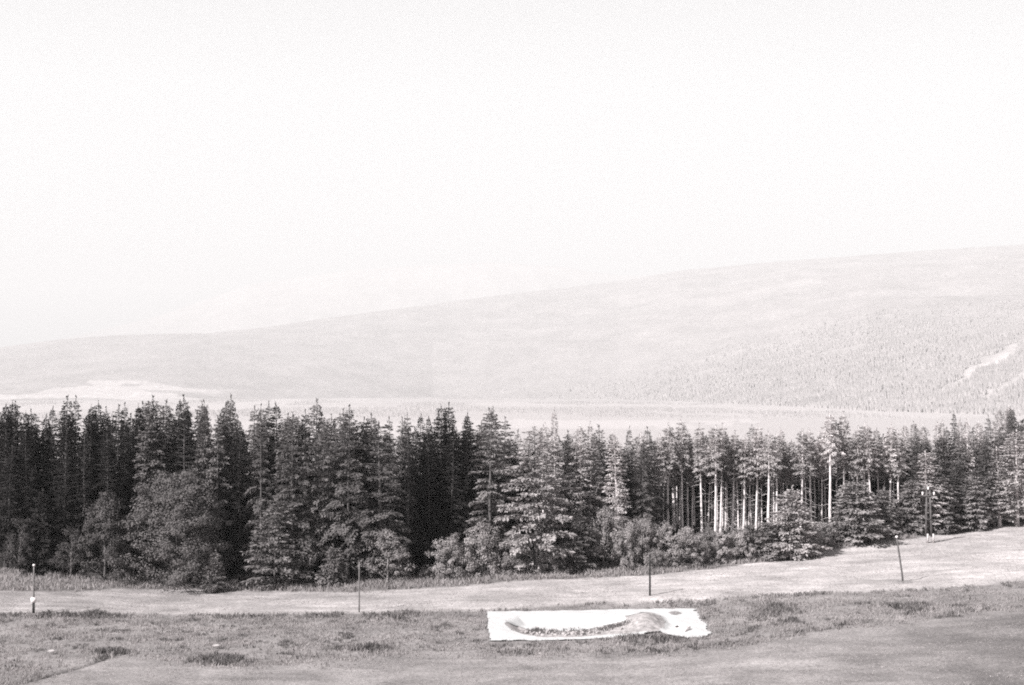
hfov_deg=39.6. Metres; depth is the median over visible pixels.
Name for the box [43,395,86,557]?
spruce tree
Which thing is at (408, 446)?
spruce tree
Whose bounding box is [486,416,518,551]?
spruce tree
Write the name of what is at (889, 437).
spruce tree
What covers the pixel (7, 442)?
spruce tree
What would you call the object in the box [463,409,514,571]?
spruce tree
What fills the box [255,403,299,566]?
spruce tree
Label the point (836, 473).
spruce tree
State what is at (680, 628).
hatch box
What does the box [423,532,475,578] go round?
shrub
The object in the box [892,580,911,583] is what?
earth mound
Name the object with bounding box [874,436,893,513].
spruce tree
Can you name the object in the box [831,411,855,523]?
spruce tree
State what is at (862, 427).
spruce tree
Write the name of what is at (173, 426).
spruce tree
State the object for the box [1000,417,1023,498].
spruce tree
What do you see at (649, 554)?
post
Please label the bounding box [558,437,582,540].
spruce tree
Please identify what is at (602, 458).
spruce tree
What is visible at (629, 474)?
spruce tree
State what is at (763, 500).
spruce tree
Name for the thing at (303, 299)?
mountain
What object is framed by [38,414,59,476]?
spruce tree
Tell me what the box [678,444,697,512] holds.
spruce tree
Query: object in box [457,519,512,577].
shrub
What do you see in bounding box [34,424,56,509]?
spruce tree
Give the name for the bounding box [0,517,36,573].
broadleaf tree
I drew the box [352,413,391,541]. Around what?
spruce tree
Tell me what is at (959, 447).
spruce tree
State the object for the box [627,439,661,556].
spruce tree
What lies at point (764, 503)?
spruce tree
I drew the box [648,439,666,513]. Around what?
spruce tree
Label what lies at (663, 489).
spruce tree
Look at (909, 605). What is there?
dark weeds
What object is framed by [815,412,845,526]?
spruce tree
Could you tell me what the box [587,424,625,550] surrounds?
spruce tree
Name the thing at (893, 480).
spruce tree
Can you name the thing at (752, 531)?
shrub
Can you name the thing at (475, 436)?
spruce tree
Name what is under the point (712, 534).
shrub
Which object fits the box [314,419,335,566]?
spruce tree
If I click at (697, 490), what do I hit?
spruce tree
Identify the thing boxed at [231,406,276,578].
spruce tree
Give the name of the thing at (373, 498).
spruce tree
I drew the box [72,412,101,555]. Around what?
spruce tree
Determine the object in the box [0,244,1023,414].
forested ridge
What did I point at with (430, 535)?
spruce tree
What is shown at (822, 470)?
spruce tree
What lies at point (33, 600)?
marker post
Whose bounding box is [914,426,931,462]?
spruce tree
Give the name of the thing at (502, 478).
spruce tree
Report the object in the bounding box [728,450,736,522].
spruce tree
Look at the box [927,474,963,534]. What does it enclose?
spruce tree
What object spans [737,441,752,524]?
spruce tree
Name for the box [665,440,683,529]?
spruce tree
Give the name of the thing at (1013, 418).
spruce tree
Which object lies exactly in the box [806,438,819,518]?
spruce tree
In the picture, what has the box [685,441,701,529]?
spruce tree
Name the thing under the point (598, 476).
spruce tree
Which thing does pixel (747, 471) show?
spruce tree
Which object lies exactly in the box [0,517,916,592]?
edge weeds
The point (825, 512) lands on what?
spruce tree
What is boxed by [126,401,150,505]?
spruce tree
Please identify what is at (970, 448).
spruce tree
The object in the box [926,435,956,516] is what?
spruce tree
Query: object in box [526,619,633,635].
pit weeds
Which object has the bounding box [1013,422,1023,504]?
spruce tree
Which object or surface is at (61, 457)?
spruce tree
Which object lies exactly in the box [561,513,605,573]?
spruce tree
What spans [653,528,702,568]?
shrub
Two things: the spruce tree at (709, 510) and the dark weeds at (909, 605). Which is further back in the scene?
the spruce tree at (709, 510)
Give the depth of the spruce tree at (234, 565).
183.63 m
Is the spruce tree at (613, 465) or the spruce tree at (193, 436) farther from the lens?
the spruce tree at (613, 465)
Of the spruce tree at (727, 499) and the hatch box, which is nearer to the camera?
the hatch box
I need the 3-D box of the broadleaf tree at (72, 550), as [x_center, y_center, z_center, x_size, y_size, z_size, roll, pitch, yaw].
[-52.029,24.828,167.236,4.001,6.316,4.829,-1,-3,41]
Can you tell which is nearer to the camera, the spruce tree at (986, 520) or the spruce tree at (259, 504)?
the spruce tree at (259, 504)
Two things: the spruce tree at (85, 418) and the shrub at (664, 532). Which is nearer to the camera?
the shrub at (664, 532)
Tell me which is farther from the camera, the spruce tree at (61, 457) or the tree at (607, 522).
the spruce tree at (61, 457)
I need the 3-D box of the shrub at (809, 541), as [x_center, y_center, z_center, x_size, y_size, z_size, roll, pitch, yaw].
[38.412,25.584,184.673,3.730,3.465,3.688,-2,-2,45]
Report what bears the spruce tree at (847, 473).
on the ground at (932, 629)
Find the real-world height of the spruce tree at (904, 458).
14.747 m
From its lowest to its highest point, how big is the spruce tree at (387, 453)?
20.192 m
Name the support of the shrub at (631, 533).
on the ground at (932, 629)
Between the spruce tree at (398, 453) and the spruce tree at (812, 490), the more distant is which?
the spruce tree at (812, 490)
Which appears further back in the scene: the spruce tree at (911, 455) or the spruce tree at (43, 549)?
the spruce tree at (911, 455)
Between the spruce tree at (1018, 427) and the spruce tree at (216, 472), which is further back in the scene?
the spruce tree at (1018, 427)
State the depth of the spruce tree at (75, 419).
181.39 m
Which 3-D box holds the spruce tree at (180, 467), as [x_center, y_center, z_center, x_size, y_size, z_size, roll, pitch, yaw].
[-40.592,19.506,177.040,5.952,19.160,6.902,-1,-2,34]
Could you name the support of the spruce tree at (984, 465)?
on the ground at (932, 629)
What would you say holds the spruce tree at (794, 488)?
on the ground at (932, 629)
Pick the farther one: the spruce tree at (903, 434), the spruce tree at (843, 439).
the spruce tree at (903, 434)
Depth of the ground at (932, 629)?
148.33 m
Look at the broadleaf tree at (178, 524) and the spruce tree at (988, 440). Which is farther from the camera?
the spruce tree at (988, 440)
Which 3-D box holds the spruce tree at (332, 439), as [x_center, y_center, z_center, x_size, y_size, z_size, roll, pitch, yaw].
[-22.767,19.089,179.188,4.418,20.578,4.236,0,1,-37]
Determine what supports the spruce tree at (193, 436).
on the ground at (932, 629)
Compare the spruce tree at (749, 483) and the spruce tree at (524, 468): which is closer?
the spruce tree at (524, 468)
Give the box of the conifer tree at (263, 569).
[234,496,322,589]
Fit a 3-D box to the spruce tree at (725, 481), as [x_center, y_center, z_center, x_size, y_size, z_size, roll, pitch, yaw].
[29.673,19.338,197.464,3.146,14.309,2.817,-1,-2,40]
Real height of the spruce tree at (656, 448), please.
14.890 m
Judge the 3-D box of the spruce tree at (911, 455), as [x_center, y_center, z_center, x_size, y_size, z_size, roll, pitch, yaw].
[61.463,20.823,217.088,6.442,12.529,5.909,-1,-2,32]
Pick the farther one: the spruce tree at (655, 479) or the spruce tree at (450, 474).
the spruce tree at (655, 479)
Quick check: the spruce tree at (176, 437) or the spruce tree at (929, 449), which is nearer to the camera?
the spruce tree at (176, 437)
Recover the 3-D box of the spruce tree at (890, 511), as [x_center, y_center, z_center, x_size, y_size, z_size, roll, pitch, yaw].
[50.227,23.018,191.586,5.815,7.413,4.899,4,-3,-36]
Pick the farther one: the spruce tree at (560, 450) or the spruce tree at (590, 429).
the spruce tree at (560, 450)
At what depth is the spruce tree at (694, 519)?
200.73 m
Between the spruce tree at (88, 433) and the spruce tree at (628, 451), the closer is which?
the spruce tree at (88, 433)
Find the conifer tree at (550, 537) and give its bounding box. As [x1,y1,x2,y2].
[486,426,587,573]
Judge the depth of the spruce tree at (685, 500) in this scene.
206.34 m
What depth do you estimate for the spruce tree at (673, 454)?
194.33 m
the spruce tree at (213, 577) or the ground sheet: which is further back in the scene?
the spruce tree at (213, 577)
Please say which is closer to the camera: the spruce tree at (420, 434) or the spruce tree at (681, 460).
the spruce tree at (420, 434)
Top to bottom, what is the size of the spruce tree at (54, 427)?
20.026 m
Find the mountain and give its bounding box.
[63,262,648,338]
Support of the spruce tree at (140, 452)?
on the ground at (932, 629)
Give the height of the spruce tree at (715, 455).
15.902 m
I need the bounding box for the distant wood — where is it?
[0,298,1023,418]
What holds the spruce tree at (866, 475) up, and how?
on the ground at (932, 629)
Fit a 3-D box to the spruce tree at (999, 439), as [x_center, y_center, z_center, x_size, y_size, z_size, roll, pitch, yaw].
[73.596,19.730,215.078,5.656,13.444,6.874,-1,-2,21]
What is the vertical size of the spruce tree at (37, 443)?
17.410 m
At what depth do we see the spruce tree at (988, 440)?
214.47 m
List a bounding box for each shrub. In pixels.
[417,567,433,579]
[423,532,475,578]
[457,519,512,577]
[497,532,535,574]
[531,541,563,573]
[549,540,575,571]
[605,516,649,568]
[631,512,669,567]
[647,548,668,570]
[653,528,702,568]
[654,520,682,564]
[677,526,704,562]
[680,532,714,565]
[698,522,726,561]
[707,532,739,562]
[719,528,747,559]
[727,527,756,562]
[747,531,768,558]
[797,528,820,548]
[816,521,844,545]
[822,520,845,543]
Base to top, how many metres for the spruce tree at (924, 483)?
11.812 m
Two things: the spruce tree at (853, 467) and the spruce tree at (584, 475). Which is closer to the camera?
the spruce tree at (584, 475)
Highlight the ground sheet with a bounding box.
[487,608,711,640]
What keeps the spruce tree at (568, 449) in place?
on the ground at (932, 629)
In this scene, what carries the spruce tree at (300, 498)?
on the ground at (932, 629)
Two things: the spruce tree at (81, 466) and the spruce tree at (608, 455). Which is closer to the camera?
the spruce tree at (81, 466)
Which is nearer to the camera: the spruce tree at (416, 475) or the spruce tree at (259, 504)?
the spruce tree at (259, 504)
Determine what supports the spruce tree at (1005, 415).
on the ground at (932, 629)
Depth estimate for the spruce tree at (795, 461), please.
197.69 m
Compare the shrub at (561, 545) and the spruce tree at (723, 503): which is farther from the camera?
the spruce tree at (723, 503)
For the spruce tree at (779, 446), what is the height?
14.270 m
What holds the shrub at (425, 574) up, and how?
on the ground at (932, 629)
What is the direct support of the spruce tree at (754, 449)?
on the ground at (932, 629)
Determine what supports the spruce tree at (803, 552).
on the ground at (932, 629)
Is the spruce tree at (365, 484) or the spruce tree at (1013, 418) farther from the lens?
the spruce tree at (1013, 418)
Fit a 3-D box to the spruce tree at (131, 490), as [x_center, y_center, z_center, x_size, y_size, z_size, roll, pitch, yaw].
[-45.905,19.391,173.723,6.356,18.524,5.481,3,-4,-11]
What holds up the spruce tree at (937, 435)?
on the ground at (932, 629)
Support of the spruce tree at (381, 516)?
on the ground at (932, 629)
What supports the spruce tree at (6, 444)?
on the ground at (932, 629)
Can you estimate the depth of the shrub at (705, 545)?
173.88 m
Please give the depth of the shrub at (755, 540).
177.85 m
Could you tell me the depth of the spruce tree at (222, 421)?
178.55 m
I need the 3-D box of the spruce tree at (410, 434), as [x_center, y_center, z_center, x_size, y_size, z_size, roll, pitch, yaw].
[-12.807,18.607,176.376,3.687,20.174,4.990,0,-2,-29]
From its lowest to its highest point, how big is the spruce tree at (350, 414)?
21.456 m
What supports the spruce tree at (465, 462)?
on the ground at (932, 629)
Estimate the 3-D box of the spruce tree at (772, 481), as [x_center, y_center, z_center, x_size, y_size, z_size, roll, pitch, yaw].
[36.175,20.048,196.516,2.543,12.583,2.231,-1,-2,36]
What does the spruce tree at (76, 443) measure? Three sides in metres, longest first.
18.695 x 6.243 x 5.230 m
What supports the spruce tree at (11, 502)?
on the ground at (932, 629)
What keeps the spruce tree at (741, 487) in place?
on the ground at (932, 629)
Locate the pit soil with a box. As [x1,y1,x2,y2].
[505,612,665,640]
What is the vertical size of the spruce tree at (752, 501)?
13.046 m
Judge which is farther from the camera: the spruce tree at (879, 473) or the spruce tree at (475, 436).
the spruce tree at (879, 473)
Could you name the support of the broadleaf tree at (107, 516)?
on the ground at (932, 629)
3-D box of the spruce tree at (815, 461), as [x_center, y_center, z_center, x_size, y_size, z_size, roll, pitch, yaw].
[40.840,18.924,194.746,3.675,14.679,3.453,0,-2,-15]
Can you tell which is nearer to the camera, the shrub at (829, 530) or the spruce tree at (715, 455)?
the shrub at (829, 530)
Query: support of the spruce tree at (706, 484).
on the ground at (932, 629)
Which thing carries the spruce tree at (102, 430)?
on the ground at (932, 629)
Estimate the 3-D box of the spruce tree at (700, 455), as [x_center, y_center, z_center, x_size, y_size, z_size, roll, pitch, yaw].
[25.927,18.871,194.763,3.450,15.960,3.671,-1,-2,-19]
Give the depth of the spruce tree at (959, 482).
199.26 m
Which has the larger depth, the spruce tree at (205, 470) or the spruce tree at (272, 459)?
the spruce tree at (272, 459)
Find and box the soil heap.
[669,611,680,614]
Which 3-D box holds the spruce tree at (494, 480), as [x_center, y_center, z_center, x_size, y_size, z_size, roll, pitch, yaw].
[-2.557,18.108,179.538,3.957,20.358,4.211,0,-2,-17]
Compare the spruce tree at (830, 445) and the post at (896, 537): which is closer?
the post at (896, 537)
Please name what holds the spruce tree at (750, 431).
on the ground at (932, 629)
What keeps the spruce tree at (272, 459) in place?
on the ground at (932, 629)
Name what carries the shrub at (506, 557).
on the ground at (932, 629)
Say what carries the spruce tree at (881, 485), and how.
on the ground at (932, 629)
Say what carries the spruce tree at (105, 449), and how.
on the ground at (932, 629)
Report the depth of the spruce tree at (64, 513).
170.48 m
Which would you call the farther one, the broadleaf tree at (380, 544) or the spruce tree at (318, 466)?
the spruce tree at (318, 466)
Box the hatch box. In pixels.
[672,625,690,631]
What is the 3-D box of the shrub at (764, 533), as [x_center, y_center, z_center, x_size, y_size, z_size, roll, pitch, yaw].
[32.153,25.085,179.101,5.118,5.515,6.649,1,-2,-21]
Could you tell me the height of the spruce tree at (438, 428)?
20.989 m
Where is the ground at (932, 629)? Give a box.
[0,397,1023,684]
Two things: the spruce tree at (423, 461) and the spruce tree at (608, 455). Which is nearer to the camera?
the spruce tree at (423, 461)
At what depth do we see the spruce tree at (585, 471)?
186.27 m
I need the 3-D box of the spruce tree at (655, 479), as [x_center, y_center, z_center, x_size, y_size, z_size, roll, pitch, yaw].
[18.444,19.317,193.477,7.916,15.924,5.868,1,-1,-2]
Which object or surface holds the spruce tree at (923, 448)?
on the ground at (932, 629)
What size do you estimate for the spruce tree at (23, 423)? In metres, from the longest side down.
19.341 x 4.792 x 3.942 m
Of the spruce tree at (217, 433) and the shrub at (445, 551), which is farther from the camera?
the spruce tree at (217, 433)
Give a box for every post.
[31,564,35,612]
[358,563,359,611]
[648,553,650,595]
[895,536,903,580]
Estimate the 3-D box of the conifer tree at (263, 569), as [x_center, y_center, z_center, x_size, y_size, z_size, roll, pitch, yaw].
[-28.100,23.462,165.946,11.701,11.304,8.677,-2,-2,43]
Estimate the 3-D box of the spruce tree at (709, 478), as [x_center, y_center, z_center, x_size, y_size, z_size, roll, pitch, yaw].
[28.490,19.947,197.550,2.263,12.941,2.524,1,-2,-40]
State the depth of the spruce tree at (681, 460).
195.34 m
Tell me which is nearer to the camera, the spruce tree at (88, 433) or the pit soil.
the pit soil
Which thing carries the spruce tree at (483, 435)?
on the ground at (932, 629)
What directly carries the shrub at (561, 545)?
on the ground at (932, 629)
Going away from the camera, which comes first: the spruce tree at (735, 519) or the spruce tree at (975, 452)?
the spruce tree at (735, 519)
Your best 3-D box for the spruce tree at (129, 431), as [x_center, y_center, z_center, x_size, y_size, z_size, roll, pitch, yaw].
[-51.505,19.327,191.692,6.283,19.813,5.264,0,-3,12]
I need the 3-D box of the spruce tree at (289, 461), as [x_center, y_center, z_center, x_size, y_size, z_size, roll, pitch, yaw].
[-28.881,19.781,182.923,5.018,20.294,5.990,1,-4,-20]
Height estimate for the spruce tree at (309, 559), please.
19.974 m
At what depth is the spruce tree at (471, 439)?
176.06 m
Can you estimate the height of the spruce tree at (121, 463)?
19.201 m
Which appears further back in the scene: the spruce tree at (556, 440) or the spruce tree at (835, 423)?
the spruce tree at (835, 423)
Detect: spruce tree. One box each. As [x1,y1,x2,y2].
[0,399,26,556]
[0,400,27,563]
[0,405,30,566]
[0,409,19,557]
[0,446,29,568]
[4,433,55,569]
[15,414,41,522]
[16,409,50,545]
[16,489,66,575]
[28,429,42,485]
[32,426,44,475]
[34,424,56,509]
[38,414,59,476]
[40,405,61,535]
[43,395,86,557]
[43,426,82,571]
[49,412,75,557]
[62,423,82,477]
[63,433,103,573]
[66,396,85,558]
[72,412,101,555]
[75,404,101,562]
[84,425,131,574]
[89,404,138,571]
[91,400,110,553]
[92,406,122,543]
[92,416,115,548]
[108,414,126,497]
[111,420,130,549]
[113,402,133,559]
[115,427,147,573]
[120,413,134,485]
[123,403,146,562]
[124,395,174,576]
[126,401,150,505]
[127,410,147,564]
[138,405,167,576]
[142,425,169,564]
[144,400,179,570]
[153,415,170,473]
[164,411,177,452]
[165,399,190,555]
[166,394,201,556]
[167,413,189,562]
[173,425,197,562]
[175,405,194,461]
[183,405,195,450]
[186,399,227,578]
[190,417,204,563]
[191,401,225,572]
[193,415,242,575]
[197,412,212,474]
[200,549,226,593]
[207,401,250,573]
[212,422,231,561]
[213,413,228,482]
[214,393,242,575]
[219,423,244,567]
[220,425,263,579]
[221,414,258,574]
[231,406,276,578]
[236,413,279,580]
[244,403,275,575]
[246,431,263,557]
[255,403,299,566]
[261,415,326,585]
[262,400,278,553]
[265,433,278,563]
[267,412,303,577]
[272,414,317,540]
[273,421,297,525]
[287,409,317,576]
[296,398,338,577]
[297,419,346,580]
[297,429,320,565]
[305,416,327,566]
[313,543,351,587]
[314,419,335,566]
[316,413,345,564]
[316,417,378,582]
[318,408,359,567]
[331,428,353,561]
[337,404,367,558]
[340,421,416,578]
[341,416,377,569]
[351,430,375,562]
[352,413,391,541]
[365,423,391,556]
[373,434,397,560]
[376,416,405,568]
[376,417,421,572]
[384,433,430,573]
[386,432,407,563]
[394,426,417,525]
[396,412,422,570]
[402,426,425,564]
[403,428,453,570]
[409,414,429,565]
[412,416,444,567]
[415,426,444,559]
[417,406,461,564]
[421,427,474,568]
[436,401,468,558]
[437,432,466,563]
[446,412,479,568]
[449,416,487,561]
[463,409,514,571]
[467,434,487,559]
[470,407,509,553]
[470,420,499,552]
[481,409,505,562]
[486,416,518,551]
[492,453,503,538]
[495,434,533,557]
[500,446,533,552]
[506,434,543,538]
[513,429,525,501]
[515,447,540,558]
[523,422,558,564]
[532,443,560,552]
[537,440,558,539]
[545,407,570,549]
[553,437,565,475]
[553,440,594,554]
[556,426,604,545]
[558,430,579,528]
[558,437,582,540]
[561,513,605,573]
[575,447,597,552]
[577,435,611,561]
[581,422,607,537]
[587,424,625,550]
[587,434,602,506]
[595,442,607,504]
[596,435,640,562]
[598,439,629,555]
[601,431,623,504]
[603,438,621,504]
[613,426,641,522]
[617,449,637,549]
[621,432,662,544]
[626,445,662,554]
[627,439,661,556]
[633,426,675,522]
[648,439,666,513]
[650,433,671,532]
[654,423,682,530]
[654,441,684,520]
[660,440,671,528]
[663,429,680,527]
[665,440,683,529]
[666,442,698,518]
[671,419,692,531]
[674,444,686,529]
[675,469,686,524]
[678,430,696,527]
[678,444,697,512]
[683,450,724,523]
[685,438,702,525]
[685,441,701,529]
[688,423,713,534]
[695,434,719,512]
[695,445,711,527]
[696,447,734,518]
[699,430,717,529]
[700,425,731,531]
[707,445,714,524]
[708,440,723,529]
[709,422,734,532]
[713,484,755,520]
[718,431,732,530]
[718,479,729,528]
[719,435,731,529]
[722,430,744,532]
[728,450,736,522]
[729,433,743,530]
[729,439,760,510]
[730,442,739,524]
[734,434,757,530]
[735,441,748,530]
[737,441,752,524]
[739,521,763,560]
[742,446,755,528]
[742,456,770,516]
[746,423,767,529]
[746,424,757,525]
[746,442,757,524]
[752,436,766,527]
[752,444,767,527]
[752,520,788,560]
[753,430,787,528]
[759,440,791,515]
[764,485,831,560]
[765,442,778,521]
[766,454,782,522]
[767,432,789,520]
[774,428,794,527]
[775,453,807,508]
[776,437,790,519]
[781,441,794,508]
[782,439,799,525]
[787,427,822,526]
[790,438,828,517]
[793,440,815,519]
[798,428,822,526]
[803,448,834,511]
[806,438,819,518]
[812,430,832,521]
[812,440,846,517]
[812,441,826,519]
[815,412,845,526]
[815,444,834,519]
[824,478,901,545]
[825,420,850,509]
[826,445,861,516]
[828,438,845,510]
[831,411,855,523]
[840,435,856,488]
[845,425,870,524]
[847,436,879,519]
[853,421,876,509]
[854,422,883,503]
[858,434,874,509]
[867,427,887,500]
[871,434,896,520]
[871,486,906,536]
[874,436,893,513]
[879,422,903,508]
[883,435,902,518]
[886,429,911,525]
[886,443,920,514]
[892,478,932,535]
[898,424,914,482]
[902,450,954,532]
[903,442,921,486]
[906,421,918,463]
[909,424,922,495]
[909,437,942,486]
[910,441,942,514]
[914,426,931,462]
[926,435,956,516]
[927,420,948,506]
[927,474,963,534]
[935,427,957,481]
[936,419,953,478]
[942,460,978,528]
[947,410,959,464]
[947,432,976,518]
[950,418,970,494]
[951,475,995,532]
[958,418,986,518]
[961,427,994,498]
[969,441,1005,526]
[970,427,987,470]
[971,415,1000,495]
[971,420,989,506]
[979,446,1018,526]
[985,429,1014,505]
[987,429,1023,525]
[990,409,1006,498]
[997,406,1017,458]
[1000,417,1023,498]
[1001,406,1023,515]
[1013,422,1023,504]
[1018,423,1023,511]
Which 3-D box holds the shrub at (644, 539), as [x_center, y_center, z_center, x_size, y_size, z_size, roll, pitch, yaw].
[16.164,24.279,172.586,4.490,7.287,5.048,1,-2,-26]
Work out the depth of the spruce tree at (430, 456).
183.48 m
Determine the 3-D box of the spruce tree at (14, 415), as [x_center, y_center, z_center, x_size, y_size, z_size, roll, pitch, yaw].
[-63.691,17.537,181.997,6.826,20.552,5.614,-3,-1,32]
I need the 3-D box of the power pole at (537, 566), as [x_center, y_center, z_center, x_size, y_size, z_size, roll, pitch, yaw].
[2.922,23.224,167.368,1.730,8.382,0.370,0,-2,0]
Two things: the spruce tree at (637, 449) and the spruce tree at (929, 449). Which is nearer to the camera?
the spruce tree at (637, 449)
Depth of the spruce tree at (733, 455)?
195.07 m
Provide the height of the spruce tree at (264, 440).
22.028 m
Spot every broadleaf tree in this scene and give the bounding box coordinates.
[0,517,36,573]
[48,527,88,575]
[73,490,135,579]
[96,468,254,592]
[357,528,418,582]
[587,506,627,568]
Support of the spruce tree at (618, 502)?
on the ground at (932, 629)
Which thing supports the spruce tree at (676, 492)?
on the ground at (932, 629)
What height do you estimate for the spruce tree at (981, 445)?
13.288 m
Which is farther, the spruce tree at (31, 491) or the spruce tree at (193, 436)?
the spruce tree at (193, 436)
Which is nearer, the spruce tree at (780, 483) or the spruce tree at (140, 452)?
the spruce tree at (140, 452)
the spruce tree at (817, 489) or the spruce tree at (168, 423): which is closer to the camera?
the spruce tree at (168, 423)
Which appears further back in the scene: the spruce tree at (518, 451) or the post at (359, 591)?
the spruce tree at (518, 451)
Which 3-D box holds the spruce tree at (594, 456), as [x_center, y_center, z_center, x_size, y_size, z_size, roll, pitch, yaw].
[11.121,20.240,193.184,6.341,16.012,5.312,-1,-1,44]
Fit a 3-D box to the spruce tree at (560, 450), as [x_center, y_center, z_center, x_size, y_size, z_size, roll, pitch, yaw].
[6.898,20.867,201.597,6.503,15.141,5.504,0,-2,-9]
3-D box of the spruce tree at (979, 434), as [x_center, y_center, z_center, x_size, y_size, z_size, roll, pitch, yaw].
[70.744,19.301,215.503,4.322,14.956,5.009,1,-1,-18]
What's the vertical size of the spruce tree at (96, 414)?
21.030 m
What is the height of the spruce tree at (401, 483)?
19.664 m
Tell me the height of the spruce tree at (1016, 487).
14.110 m
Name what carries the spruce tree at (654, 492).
on the ground at (932, 629)
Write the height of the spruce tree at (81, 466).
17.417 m
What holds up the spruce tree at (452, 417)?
on the ground at (932, 629)
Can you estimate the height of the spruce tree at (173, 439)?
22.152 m
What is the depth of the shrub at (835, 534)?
187.03 m
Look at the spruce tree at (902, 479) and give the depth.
204.96 m
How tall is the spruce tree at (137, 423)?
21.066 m
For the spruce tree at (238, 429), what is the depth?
176.83 m
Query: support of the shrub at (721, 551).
on the ground at (932, 629)
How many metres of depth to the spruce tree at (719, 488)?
204.63 m
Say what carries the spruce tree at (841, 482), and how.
on the ground at (932, 629)
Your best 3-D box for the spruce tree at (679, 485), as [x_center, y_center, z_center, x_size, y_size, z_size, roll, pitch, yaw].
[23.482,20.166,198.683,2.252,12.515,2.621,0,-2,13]
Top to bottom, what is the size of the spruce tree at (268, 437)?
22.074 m
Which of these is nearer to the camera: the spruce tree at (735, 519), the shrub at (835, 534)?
the shrub at (835, 534)
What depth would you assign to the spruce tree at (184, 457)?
172.31 m
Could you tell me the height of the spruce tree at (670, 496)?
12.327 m
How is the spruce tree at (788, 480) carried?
on the ground at (932, 629)
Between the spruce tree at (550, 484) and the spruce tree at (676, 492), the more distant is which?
the spruce tree at (676, 492)
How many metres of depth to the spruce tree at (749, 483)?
196.83 m
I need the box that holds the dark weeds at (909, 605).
[0,581,1022,677]
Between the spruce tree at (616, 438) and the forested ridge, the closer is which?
the spruce tree at (616, 438)
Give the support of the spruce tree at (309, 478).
on the ground at (932, 629)
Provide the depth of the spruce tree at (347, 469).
183.69 m
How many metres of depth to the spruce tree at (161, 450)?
176.16 m
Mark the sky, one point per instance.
(158, 157)
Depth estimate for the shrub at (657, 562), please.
169.94 m
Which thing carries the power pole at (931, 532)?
on the ground at (932, 629)
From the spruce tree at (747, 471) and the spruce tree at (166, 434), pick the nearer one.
the spruce tree at (166, 434)
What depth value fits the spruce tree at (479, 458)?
183.29 m
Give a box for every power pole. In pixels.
[530,504,543,574]
[922,487,934,542]
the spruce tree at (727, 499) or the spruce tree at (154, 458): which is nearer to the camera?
the spruce tree at (154, 458)
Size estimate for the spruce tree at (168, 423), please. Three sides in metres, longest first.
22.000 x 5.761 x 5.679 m
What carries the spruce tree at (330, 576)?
on the ground at (932, 629)
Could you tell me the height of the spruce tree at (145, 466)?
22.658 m
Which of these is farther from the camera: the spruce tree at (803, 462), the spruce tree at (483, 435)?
the spruce tree at (803, 462)
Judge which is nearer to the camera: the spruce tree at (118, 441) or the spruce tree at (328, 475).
the spruce tree at (118, 441)
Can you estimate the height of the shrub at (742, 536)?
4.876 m
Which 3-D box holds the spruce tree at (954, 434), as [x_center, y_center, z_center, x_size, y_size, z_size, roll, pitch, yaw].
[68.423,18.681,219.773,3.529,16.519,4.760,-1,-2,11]
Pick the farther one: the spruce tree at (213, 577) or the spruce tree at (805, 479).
the spruce tree at (805, 479)
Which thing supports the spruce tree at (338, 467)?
on the ground at (932, 629)
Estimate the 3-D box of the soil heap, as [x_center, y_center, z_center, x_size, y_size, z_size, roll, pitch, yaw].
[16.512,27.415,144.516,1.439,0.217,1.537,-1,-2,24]
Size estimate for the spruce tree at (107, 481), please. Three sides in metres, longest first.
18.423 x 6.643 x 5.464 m
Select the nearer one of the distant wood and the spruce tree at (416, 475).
the spruce tree at (416, 475)
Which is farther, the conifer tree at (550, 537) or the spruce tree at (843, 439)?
the spruce tree at (843, 439)
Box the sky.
[0,0,1023,346]
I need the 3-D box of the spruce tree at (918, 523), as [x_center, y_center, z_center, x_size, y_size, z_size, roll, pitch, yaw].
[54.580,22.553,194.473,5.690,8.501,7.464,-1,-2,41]
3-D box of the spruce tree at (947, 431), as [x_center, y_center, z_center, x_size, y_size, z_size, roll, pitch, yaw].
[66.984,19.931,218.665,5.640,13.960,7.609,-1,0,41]
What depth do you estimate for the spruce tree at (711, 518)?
201.09 m
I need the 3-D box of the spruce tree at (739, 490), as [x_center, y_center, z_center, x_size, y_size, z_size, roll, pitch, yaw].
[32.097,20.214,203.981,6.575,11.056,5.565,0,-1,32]
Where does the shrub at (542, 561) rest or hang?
on the ground at (932, 629)
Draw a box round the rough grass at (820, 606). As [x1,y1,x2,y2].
[0,580,1023,684]
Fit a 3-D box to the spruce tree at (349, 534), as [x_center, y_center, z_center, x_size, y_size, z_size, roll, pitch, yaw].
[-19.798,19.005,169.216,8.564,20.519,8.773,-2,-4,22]
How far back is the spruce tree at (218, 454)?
183.51 m
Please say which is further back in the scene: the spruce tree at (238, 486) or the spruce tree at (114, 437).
the spruce tree at (114, 437)
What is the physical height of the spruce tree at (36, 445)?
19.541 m
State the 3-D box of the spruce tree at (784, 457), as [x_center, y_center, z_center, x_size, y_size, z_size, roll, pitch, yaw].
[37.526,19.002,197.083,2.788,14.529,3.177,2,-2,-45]
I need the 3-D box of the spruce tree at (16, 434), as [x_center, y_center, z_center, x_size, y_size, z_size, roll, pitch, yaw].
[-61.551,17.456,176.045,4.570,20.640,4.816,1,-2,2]
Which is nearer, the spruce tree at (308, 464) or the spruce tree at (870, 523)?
the spruce tree at (308, 464)
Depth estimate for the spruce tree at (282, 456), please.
173.44 m
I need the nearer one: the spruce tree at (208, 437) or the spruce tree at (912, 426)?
the spruce tree at (208, 437)
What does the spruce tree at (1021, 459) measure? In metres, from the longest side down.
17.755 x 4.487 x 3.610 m
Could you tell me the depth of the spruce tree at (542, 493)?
176.15 m
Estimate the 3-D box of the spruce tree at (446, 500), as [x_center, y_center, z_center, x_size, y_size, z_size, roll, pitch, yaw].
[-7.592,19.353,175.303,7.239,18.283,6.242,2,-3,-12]
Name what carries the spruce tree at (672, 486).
on the ground at (932, 629)

